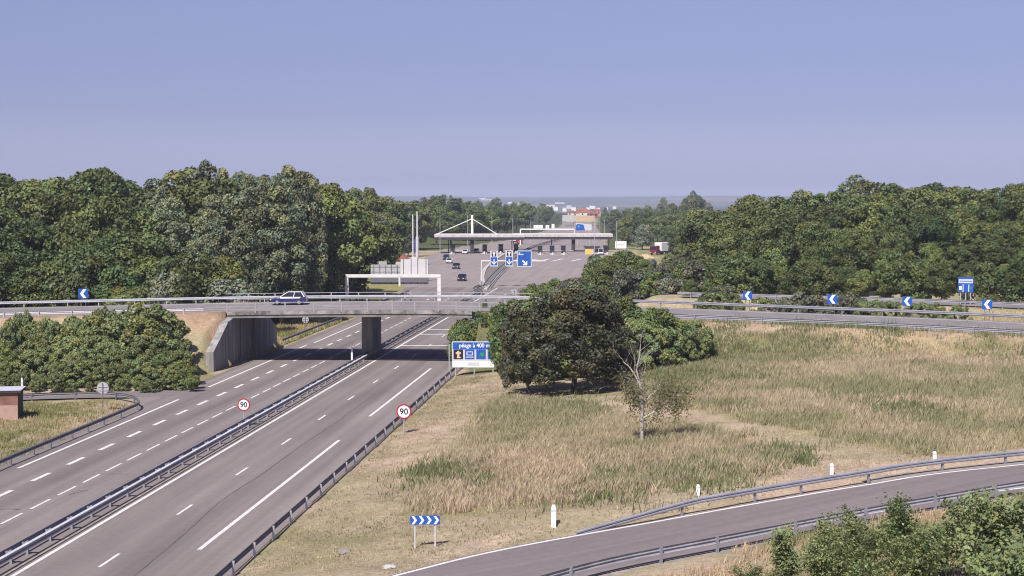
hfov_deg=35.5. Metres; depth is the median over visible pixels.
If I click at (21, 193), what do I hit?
broadleaf tree
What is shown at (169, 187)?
broadleaf tree
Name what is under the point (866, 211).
broadleaf tree
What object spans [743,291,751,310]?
arrow marker
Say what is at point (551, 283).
scrub tree
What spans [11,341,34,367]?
slope bush
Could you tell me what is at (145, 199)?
broadleaf tree
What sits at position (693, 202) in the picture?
tall tree
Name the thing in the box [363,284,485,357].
guardrail
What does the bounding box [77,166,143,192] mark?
broadleaf tree
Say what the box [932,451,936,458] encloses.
delineator post
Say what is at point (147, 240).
broadleaf tree
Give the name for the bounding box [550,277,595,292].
scrub tree
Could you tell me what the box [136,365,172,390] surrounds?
slope bush
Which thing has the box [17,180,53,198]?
broadleaf tree
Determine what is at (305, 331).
guardrail
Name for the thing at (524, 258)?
lane sign
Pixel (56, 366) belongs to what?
slope bush
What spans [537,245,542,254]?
toll booth
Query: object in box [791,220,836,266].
broadleaf tree
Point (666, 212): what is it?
broadleaf tree
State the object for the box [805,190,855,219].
broadleaf tree
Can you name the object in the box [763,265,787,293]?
broadleaf tree
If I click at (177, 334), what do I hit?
slope bush
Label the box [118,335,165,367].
slope bush
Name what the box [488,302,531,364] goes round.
green tree
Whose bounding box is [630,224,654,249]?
broadleaf tree
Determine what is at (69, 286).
broadleaf tree
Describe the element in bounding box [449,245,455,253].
toll booth
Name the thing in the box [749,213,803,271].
broadleaf tree
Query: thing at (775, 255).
broadleaf tree
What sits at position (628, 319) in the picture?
green tree
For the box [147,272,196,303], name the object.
bushy tree
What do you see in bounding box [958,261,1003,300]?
edge tree
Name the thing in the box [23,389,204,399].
access road
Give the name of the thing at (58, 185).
broadleaf tree
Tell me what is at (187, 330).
slope bush
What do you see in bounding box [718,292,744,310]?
roadside shrub
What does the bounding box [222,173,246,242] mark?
broadleaf tree
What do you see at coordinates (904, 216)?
broadleaf tree
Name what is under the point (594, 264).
scrub tree
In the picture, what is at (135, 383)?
slope bush
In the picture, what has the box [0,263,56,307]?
broadleaf tree
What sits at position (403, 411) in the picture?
speed sign
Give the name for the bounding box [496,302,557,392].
dark maple
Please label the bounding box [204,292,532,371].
overpass bridge
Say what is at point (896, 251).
broadleaf tree
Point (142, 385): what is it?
slope bush
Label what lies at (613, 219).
broadleaf tree
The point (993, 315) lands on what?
guardrail
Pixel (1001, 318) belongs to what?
verge grass
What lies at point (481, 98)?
sky
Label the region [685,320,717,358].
green bush
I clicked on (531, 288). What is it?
scrub tree
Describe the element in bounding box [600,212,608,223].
broadleaf tree
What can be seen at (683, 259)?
scrub tree
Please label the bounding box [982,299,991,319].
arrow marker
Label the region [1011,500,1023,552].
leafy shrub
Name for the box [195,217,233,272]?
broadleaf tree
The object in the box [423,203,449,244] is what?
broadleaf tree
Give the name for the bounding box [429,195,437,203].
broadleaf tree
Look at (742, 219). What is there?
broadleaf tree
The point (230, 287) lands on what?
bushy tree
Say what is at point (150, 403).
slip road mouth
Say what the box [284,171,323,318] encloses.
broadleaf tree
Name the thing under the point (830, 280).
edge tree
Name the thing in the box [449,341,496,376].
toll sign
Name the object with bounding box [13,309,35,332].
slope bush
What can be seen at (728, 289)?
scrub tree
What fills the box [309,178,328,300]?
broadleaf tree
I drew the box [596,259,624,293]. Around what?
scrub tree
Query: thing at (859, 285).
edge tree
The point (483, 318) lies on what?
green tree
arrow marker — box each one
[78,289,87,305]
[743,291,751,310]
[827,294,836,313]
[902,296,911,316]
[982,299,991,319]
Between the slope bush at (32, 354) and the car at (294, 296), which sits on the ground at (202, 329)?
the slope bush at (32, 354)
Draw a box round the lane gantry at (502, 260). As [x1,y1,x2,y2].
[481,260,545,280]
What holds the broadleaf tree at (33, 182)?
on the ground at (202, 329)
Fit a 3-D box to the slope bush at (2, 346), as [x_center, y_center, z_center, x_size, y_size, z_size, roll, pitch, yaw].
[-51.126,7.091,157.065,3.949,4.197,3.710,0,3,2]
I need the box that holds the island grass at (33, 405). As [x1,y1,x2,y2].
[0,399,131,465]
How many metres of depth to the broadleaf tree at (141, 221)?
224.04 m
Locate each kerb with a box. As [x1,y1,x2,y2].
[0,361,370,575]
[480,246,520,285]
[484,239,560,289]
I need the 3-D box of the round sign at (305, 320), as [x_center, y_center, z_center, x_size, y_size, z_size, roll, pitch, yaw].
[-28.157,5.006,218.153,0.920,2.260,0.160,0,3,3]
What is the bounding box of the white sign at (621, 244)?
[615,241,625,249]
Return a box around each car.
[270,291,307,304]
[443,254,449,259]
[446,258,452,262]
[452,263,459,268]
[457,274,466,280]
[598,248,603,254]
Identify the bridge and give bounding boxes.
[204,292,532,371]
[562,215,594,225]
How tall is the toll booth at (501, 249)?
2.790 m
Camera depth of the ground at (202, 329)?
99.04 m
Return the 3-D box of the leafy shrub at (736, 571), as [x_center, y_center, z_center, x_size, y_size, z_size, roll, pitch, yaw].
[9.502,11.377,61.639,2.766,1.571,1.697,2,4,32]
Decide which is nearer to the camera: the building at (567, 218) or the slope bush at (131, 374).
the slope bush at (131, 374)
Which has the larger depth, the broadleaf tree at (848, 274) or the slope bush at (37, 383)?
the broadleaf tree at (848, 274)
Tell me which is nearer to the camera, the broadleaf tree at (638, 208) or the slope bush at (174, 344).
the slope bush at (174, 344)
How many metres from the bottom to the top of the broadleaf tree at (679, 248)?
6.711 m
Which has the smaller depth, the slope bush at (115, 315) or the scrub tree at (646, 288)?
the slope bush at (115, 315)
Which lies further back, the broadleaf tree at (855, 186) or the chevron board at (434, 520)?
the broadleaf tree at (855, 186)
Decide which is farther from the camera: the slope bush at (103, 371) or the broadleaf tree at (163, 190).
the broadleaf tree at (163, 190)
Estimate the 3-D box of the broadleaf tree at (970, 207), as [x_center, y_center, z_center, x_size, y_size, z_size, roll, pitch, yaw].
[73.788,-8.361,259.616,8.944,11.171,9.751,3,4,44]
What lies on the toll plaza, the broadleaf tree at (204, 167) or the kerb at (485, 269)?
the kerb at (485, 269)
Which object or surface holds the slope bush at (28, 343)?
on the ground at (202, 329)
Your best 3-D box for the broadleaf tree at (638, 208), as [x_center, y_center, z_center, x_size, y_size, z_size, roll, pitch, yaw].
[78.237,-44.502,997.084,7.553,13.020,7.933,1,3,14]
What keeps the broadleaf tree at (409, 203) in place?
on the ground at (202, 329)
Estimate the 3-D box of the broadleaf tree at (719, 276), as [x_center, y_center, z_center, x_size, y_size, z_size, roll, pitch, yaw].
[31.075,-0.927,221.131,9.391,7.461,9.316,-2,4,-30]
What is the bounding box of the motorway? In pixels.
[0,287,536,575]
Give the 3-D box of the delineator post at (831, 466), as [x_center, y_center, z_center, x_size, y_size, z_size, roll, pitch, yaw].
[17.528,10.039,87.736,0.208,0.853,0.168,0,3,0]
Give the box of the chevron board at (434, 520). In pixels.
[410,515,439,547]
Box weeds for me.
[372,314,1023,520]
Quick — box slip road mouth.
[98,384,208,440]
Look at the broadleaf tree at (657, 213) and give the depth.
781.02 m
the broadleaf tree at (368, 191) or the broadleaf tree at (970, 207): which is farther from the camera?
the broadleaf tree at (368, 191)
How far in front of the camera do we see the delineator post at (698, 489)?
84.41 m
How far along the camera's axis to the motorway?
110.48 m
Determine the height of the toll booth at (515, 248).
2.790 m
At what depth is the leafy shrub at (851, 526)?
62.52 m
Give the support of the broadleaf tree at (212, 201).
on the ground at (202, 329)
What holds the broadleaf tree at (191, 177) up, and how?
on the ground at (202, 329)
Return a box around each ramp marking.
[393,464,1023,575]
[663,487,1023,553]
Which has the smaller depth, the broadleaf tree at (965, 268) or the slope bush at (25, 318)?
the slope bush at (25, 318)
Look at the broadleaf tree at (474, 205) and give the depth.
777.66 m
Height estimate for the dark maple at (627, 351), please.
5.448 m
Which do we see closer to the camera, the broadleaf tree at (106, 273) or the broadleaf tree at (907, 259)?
the broadleaf tree at (106, 273)
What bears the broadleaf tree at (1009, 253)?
on the ground at (202, 329)
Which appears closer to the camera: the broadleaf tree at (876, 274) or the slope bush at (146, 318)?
the slope bush at (146, 318)
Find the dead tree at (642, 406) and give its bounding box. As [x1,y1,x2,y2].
[614,324,698,443]
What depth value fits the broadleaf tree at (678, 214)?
639.67 m
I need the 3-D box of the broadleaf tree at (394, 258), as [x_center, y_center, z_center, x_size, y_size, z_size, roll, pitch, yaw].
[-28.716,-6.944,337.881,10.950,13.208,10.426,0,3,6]
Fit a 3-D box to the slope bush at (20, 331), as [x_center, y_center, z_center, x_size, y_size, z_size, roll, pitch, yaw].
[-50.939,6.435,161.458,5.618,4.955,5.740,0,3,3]
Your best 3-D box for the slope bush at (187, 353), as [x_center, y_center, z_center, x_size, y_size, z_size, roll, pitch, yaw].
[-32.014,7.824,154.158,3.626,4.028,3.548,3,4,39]
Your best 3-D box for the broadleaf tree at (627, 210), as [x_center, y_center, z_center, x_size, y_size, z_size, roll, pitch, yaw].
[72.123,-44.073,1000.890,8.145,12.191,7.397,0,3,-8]
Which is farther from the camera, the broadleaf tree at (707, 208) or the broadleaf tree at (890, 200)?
the broadleaf tree at (707, 208)
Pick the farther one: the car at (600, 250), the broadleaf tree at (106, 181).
the car at (600, 250)
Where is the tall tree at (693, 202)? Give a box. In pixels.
[687,190,699,211]
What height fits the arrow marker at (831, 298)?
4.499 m
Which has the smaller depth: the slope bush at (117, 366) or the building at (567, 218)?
the slope bush at (117, 366)
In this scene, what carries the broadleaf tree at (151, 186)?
on the ground at (202, 329)
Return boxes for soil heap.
[640,254,654,258]
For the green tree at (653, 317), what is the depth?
148.32 m
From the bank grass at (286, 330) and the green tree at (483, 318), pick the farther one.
the bank grass at (286, 330)
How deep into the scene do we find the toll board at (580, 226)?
613.59 m
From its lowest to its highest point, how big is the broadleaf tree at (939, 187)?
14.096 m
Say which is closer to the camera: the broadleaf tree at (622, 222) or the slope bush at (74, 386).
the slope bush at (74, 386)
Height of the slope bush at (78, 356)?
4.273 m
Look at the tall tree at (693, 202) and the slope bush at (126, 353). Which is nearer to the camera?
the slope bush at (126, 353)
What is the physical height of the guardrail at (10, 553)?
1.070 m
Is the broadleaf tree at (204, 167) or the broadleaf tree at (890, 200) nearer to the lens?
the broadleaf tree at (204, 167)
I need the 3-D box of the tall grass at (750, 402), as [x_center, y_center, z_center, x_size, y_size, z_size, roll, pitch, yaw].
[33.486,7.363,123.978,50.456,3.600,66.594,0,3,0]
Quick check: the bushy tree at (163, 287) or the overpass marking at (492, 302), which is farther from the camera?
the bushy tree at (163, 287)
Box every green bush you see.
[446,324,476,359]
[449,317,478,347]
[475,311,480,317]
[625,318,660,369]
[637,325,686,364]
[646,259,656,271]
[657,316,693,355]
[661,254,678,265]
[669,328,704,363]
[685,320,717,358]
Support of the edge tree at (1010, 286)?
on the ground at (202, 329)
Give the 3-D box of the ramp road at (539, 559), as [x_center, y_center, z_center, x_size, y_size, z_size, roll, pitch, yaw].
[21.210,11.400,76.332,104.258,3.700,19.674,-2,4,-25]
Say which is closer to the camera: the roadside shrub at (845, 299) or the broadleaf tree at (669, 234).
the roadside shrub at (845, 299)
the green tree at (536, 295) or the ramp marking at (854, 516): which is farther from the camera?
the green tree at (536, 295)
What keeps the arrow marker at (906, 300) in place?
on the ground at (202, 329)
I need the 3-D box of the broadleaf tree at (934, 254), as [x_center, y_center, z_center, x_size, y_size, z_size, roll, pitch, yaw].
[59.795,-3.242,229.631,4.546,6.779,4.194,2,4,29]
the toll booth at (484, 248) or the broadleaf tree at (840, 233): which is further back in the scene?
the toll booth at (484, 248)
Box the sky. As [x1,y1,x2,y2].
[0,0,1023,196]
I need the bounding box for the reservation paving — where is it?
[484,248,523,286]
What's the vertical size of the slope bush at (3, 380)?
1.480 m
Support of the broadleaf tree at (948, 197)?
on the ground at (202, 329)
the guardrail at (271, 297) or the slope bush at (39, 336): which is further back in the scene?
the guardrail at (271, 297)
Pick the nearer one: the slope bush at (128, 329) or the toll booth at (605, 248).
the slope bush at (128, 329)
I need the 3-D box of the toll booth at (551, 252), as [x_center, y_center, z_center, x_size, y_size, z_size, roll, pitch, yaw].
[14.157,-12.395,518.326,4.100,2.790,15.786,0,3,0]
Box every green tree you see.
[479,312,488,324]
[486,310,499,340]
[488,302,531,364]
[490,298,532,367]
[528,287,572,315]
[533,309,595,377]
[576,284,616,348]
[579,311,642,364]
[599,295,639,327]
[625,305,677,362]
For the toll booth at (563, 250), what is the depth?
518.86 m
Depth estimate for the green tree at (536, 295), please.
150.40 m
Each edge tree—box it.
[738,260,777,293]
[775,271,811,294]
[797,263,846,295]
[847,269,874,296]
[877,259,933,298]
[922,262,960,298]
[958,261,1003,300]
[997,255,1023,301]
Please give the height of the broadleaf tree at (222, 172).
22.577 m
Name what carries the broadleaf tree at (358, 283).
on the ground at (202, 329)
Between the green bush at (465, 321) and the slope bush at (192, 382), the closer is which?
the slope bush at (192, 382)
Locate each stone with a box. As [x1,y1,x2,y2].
[338,547,350,554]
[382,564,395,568]
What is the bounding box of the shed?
[0,386,25,419]
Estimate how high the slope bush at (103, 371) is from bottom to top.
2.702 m
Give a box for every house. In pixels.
[579,210,592,215]
[587,212,597,217]
[593,209,600,215]
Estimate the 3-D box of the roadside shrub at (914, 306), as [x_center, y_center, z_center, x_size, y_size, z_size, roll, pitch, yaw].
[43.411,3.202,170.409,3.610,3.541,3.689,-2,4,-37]
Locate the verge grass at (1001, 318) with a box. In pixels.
[874,305,1023,321]
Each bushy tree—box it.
[104,286,148,304]
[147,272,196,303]
[197,279,260,302]
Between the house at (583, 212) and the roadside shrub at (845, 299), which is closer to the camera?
the roadside shrub at (845, 299)
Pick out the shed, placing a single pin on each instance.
(11, 402)
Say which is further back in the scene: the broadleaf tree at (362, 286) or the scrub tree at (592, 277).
the broadleaf tree at (362, 286)
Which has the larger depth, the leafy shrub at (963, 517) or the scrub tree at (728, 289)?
the scrub tree at (728, 289)
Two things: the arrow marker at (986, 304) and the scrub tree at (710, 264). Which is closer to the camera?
the arrow marker at (986, 304)
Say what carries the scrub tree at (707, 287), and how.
on the ground at (202, 329)
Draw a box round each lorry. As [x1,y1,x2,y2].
[510,240,522,243]
[650,242,668,254]
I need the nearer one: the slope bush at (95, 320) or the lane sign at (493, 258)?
the slope bush at (95, 320)
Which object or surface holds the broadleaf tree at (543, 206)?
on the ground at (202, 329)
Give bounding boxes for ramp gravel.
[599,495,1018,575]
[863,460,1023,482]
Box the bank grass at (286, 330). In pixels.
[219,293,396,352]
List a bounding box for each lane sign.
[490,251,497,265]
[505,250,512,265]
[517,250,531,266]
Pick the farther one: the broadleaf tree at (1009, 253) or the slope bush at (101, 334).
the broadleaf tree at (1009, 253)
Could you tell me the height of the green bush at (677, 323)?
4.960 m
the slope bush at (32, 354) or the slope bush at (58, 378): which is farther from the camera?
the slope bush at (32, 354)
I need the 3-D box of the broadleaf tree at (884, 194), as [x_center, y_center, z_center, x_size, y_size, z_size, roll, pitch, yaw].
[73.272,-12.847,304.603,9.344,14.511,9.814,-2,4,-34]
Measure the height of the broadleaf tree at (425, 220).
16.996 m
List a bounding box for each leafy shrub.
[725,563,789,575]
[764,519,827,575]
[797,538,853,575]
[804,508,891,575]
[823,557,899,575]
[825,523,922,575]
[839,489,923,572]
[875,519,952,575]
[906,514,968,575]
[934,485,1014,570]
[953,524,1023,575]
[959,488,1023,574]
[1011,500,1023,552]
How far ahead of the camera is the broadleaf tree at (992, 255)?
230.31 m
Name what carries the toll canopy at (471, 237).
on the toll plaza
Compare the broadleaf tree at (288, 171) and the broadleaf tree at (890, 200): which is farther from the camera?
the broadleaf tree at (890, 200)
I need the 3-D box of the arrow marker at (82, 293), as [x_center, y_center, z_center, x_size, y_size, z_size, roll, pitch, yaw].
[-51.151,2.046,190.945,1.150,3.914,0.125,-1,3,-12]
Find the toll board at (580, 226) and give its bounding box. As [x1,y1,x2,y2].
[576,223,591,244]
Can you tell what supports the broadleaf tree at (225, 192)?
on the ground at (202, 329)
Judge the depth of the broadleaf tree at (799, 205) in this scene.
278.76 m
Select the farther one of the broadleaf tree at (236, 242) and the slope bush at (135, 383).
the broadleaf tree at (236, 242)
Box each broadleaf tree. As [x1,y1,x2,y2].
[0,173,19,194]
[0,182,28,218]
[0,183,66,245]
[0,217,61,270]
[0,239,18,273]
[0,251,37,307]
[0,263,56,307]
[7,178,44,189]
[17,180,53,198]
[21,176,101,218]
[28,182,103,249]
[32,262,95,306]
[35,219,97,278]
[42,249,128,306]
[59,192,140,263]
[60,169,142,226]
[75,234,139,283]
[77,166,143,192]
[86,264,146,305]
[99,190,155,233]
[105,209,172,255]
[106,230,188,285]
[129,255,167,298]
[140,252,226,303]
[142,178,164,195]
[145,183,176,209]
[146,196,193,256]
[151,185,178,233]
[158,221,199,262]
[159,165,255,249]
[180,174,199,210]
[186,193,242,264]
[188,159,222,209]
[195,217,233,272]
[196,255,248,302]
[214,167,228,179]
[215,180,236,242]
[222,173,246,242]
[224,184,287,301]
[227,222,269,301]
[229,173,265,292]
[249,185,313,324]
[251,176,269,282]
[266,174,285,318]
[270,177,328,319]
[276,165,296,184]
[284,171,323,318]
[303,172,319,186]
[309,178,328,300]
[310,183,378,300]
[320,278,368,293]
[322,211,360,299]
[328,207,400,294]
[341,187,362,203]
[344,196,368,294]
[361,187,385,206]
[363,195,403,237]
[368,211,384,222]
[372,196,403,214]
[373,200,415,252]
[375,213,386,224]
[384,227,402,264]
[396,202,420,240]
[403,205,415,256]
[411,197,431,228]
[411,205,433,242]
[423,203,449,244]
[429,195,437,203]
[434,211,466,244]
[435,194,465,232]
[455,204,470,240]
[462,205,487,240]
[465,201,479,214]
[475,208,500,240]
[489,205,509,233]
[490,197,501,206]
[498,207,516,233]
[512,206,523,229]
[516,201,535,228]
[536,206,541,222]
[539,203,546,215]
[541,210,551,224]
[545,206,554,215]
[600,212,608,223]
[608,213,617,234]
[609,209,620,220]
[614,216,634,238]
[619,228,632,248]
[621,208,631,215]
[625,210,642,224]
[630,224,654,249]
[632,206,642,217]
[632,217,650,235]
[640,211,654,226]
[643,205,653,216]
[650,211,660,223]
[650,215,664,241]
[655,203,664,215]
[660,197,666,210]
[660,214,681,231]
[661,209,675,225]
[661,228,679,241]
[663,203,677,213]
[667,238,682,254]
[673,208,686,214]
[673,241,689,258]
[675,210,686,220]
[675,219,684,240]
[678,210,729,260]
[680,208,706,249]
[682,195,704,211]
[694,220,760,260]
[697,212,738,261]
[703,226,756,271]
[703,254,765,293]
[704,202,713,212]
[725,193,760,228]
[729,208,794,263]
[730,251,749,284]
[733,195,799,227]
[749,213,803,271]
[757,248,787,285]
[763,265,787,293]
[771,207,819,271]
[786,196,815,227]
[789,259,819,292]
[791,189,828,208]
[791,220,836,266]
[801,242,834,266]
[804,207,859,251]
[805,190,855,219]
[829,227,863,269]
[829,228,880,276]
[832,194,880,223]
[833,174,904,205]
[838,266,864,291]
[840,201,887,270]
[865,221,908,266]
[870,192,910,218]
[871,205,919,250]
[871,259,893,286]
[877,230,916,265]
[882,183,915,208]
[888,186,948,258]
[895,255,924,284]
[905,214,958,261]
[907,206,956,257]
[913,187,978,213]
[918,242,943,268]
[919,182,946,204]
[936,202,977,249]
[939,245,978,276]
[945,208,981,259]
[950,186,1000,208]
[957,263,976,286]
[964,236,1006,274]
[971,221,1022,265]
[973,188,1023,237]
[980,200,1009,222]
[991,263,1009,277]
[994,182,1023,193]
[994,183,1023,209]
[1003,243,1023,268]
[1004,209,1023,247]
[1007,190,1023,218]
[1012,248,1023,271]
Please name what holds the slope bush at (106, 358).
on the ground at (202, 329)
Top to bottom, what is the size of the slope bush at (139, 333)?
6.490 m
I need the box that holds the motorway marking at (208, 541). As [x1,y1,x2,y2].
[0,288,505,575]
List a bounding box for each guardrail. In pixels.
[0,295,537,306]
[0,308,203,317]
[0,355,366,564]
[0,392,139,464]
[214,368,460,575]
[282,290,408,342]
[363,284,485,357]
[484,239,559,285]
[495,307,1023,335]
[540,481,1023,575]
[576,450,1023,533]
[615,299,1023,320]
[677,292,1023,307]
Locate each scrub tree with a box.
[519,283,544,302]
[537,278,561,290]
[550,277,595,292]
[580,270,612,295]
[582,254,624,273]
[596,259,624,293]
[611,268,650,302]
[612,250,644,270]
[634,259,653,272]
[638,271,663,297]
[650,263,672,278]
[653,277,685,294]
[670,260,692,278]
[673,256,691,272]
[680,278,697,294]
[682,259,706,291]
[701,281,714,292]
[702,254,728,284]
[714,285,733,299]
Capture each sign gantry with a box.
[345,257,440,300]
[520,224,573,244]
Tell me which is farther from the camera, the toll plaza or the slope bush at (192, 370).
the toll plaza
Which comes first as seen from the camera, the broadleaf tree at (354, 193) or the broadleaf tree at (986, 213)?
the broadleaf tree at (986, 213)
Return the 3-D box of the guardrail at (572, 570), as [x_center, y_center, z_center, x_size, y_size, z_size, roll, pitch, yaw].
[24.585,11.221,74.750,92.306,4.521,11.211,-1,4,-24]
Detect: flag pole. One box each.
[412,214,413,256]
[414,212,418,257]
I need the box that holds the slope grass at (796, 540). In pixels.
[651,488,1023,575]
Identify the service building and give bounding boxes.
[396,254,408,273]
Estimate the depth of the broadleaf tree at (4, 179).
239.65 m
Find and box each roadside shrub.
[692,291,732,309]
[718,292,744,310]
[750,296,775,310]
[769,297,799,312]
[784,291,833,313]
[830,291,866,314]
[851,299,887,315]
[873,300,903,316]
[902,302,935,317]
[923,302,948,318]
[945,303,972,319]
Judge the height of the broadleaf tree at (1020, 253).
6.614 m
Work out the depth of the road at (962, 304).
200.06 m
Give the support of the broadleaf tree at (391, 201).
on the ground at (202, 329)
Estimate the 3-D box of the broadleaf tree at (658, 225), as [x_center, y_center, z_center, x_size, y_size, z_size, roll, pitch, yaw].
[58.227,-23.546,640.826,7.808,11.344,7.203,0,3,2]
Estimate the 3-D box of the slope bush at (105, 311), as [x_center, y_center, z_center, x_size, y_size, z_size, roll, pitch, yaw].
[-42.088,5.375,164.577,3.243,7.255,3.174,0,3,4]
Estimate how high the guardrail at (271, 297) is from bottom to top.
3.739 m
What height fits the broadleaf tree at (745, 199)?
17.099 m
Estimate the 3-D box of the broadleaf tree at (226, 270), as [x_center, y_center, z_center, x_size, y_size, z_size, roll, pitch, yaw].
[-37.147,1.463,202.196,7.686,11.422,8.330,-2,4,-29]
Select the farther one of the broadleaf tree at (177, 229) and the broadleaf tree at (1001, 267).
the broadleaf tree at (1001, 267)
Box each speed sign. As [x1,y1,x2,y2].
[237,398,249,418]
[396,404,411,433]
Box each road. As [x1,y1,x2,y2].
[0,301,1023,334]
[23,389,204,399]
[389,463,1023,575]
[681,294,1023,307]
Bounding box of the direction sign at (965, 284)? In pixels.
[958,277,973,304]
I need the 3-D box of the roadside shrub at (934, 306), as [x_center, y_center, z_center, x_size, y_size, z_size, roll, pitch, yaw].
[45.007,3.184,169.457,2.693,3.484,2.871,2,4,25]
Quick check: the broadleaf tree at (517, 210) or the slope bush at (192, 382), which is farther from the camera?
the broadleaf tree at (517, 210)
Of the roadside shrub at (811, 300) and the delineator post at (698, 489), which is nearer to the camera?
the delineator post at (698, 489)
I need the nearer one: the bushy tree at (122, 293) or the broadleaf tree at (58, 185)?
the bushy tree at (122, 293)
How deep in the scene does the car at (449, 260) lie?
443.60 m
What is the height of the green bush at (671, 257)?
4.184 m
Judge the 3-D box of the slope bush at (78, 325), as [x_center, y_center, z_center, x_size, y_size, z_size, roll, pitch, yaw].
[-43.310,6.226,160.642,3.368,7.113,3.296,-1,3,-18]
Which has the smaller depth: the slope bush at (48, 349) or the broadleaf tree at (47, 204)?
the slope bush at (48, 349)
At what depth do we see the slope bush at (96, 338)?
157.66 m
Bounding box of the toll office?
[584,246,599,253]
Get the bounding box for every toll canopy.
[434,215,523,253]
[512,233,612,251]
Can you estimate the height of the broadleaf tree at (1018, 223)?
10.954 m
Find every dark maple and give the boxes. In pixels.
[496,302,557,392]
[516,287,626,392]
[595,324,637,376]
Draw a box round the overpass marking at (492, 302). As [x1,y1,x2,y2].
[2,302,1006,322]
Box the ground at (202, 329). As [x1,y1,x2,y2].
[0,195,1023,575]
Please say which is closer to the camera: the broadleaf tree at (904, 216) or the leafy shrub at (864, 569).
the leafy shrub at (864, 569)
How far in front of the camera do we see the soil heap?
469.18 m
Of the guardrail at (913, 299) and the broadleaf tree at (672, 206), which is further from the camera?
the broadleaf tree at (672, 206)
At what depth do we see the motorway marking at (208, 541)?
115.26 m
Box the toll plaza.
[403,218,608,286]
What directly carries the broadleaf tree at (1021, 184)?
on the ground at (202, 329)
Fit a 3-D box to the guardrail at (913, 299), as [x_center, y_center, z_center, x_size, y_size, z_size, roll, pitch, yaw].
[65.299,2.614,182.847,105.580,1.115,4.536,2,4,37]
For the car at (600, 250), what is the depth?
510.47 m
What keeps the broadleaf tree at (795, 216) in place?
on the ground at (202, 329)
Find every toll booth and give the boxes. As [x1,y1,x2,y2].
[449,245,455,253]
[482,244,487,253]
[498,244,509,253]
[513,244,525,252]
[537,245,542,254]
[549,245,555,254]
[560,245,566,254]
[603,245,615,254]
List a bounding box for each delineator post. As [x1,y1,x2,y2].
[551,505,555,527]
[696,484,699,495]
[829,463,833,474]
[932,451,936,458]
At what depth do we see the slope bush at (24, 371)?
152.41 m
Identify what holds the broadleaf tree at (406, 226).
on the ground at (202, 329)
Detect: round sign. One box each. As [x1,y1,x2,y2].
[97,382,108,410]
[302,317,308,328]
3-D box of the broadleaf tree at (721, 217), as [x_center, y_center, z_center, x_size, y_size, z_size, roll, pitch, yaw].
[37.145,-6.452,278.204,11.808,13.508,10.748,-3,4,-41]
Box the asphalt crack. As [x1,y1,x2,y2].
[137,397,370,573]
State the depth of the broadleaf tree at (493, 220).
679.45 m
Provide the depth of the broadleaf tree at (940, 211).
253.97 m
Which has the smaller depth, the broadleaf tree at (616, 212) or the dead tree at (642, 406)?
the dead tree at (642, 406)
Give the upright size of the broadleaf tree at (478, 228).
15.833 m
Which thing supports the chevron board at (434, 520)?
on the ground at (202, 329)
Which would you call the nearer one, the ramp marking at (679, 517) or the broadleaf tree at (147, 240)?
the ramp marking at (679, 517)
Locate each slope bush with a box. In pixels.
[0,317,21,353]
[0,343,5,354]
[0,347,25,372]
[0,361,12,384]
[0,377,12,385]
[5,329,26,342]
[10,331,35,347]
[10,372,28,389]
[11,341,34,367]
[12,348,49,381]
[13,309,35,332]
[17,370,30,381]
[18,321,40,335]
[21,338,52,377]
[23,323,59,348]
[28,378,45,391]
[32,373,48,388]
[33,346,62,371]
[36,316,61,343]
[44,335,97,369]
[44,350,81,376]
[45,372,68,391]
[50,362,73,387]
[51,335,65,343]
[54,314,104,354]
[56,361,92,387]
[65,383,78,391]
[66,345,102,384]
[67,315,91,349]
[71,359,102,386]
[75,332,114,355]
[84,381,93,391]
[86,363,122,387]
[90,332,116,346]
[91,306,113,317]
[93,339,120,378]
[99,303,178,354]
[100,353,119,380]
[104,309,129,336]
[104,346,144,378]
[106,363,129,385]
[108,327,143,340]
[110,330,151,356]
[111,377,129,390]
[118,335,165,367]
[121,357,148,384]
[126,322,179,349]
[132,348,154,379]
[132,379,140,389]
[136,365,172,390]
[138,304,161,333]
[138,379,158,392]
[144,304,190,341]
[149,339,185,350]
[153,347,174,371]
[155,320,191,352]
[158,375,166,388]
[160,365,185,389]
[161,349,198,379]
[166,350,191,374]
[173,378,187,390]
[183,365,198,379]
[185,374,200,390]
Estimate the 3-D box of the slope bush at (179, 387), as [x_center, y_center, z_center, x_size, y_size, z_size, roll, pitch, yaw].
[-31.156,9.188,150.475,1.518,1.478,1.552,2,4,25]
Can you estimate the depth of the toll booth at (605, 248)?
520.91 m
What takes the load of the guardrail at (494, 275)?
on the toll plaza
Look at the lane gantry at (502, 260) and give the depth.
327.09 m
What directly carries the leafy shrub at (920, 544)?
on the ground at (202, 329)
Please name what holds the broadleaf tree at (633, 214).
on the ground at (202, 329)
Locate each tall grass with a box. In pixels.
[395,391,799,515]
[615,328,1023,457]
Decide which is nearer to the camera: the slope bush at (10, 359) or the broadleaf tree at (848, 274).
the slope bush at (10, 359)
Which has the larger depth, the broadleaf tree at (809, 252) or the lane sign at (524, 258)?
the lane sign at (524, 258)
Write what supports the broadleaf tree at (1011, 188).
on the ground at (202, 329)
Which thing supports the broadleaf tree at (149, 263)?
on the ground at (202, 329)
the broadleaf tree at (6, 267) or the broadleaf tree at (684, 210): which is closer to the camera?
the broadleaf tree at (6, 267)
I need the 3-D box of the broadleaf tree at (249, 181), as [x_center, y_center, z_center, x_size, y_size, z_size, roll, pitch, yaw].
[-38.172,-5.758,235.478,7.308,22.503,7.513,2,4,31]
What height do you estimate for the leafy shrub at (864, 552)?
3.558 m
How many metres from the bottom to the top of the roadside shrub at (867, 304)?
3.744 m

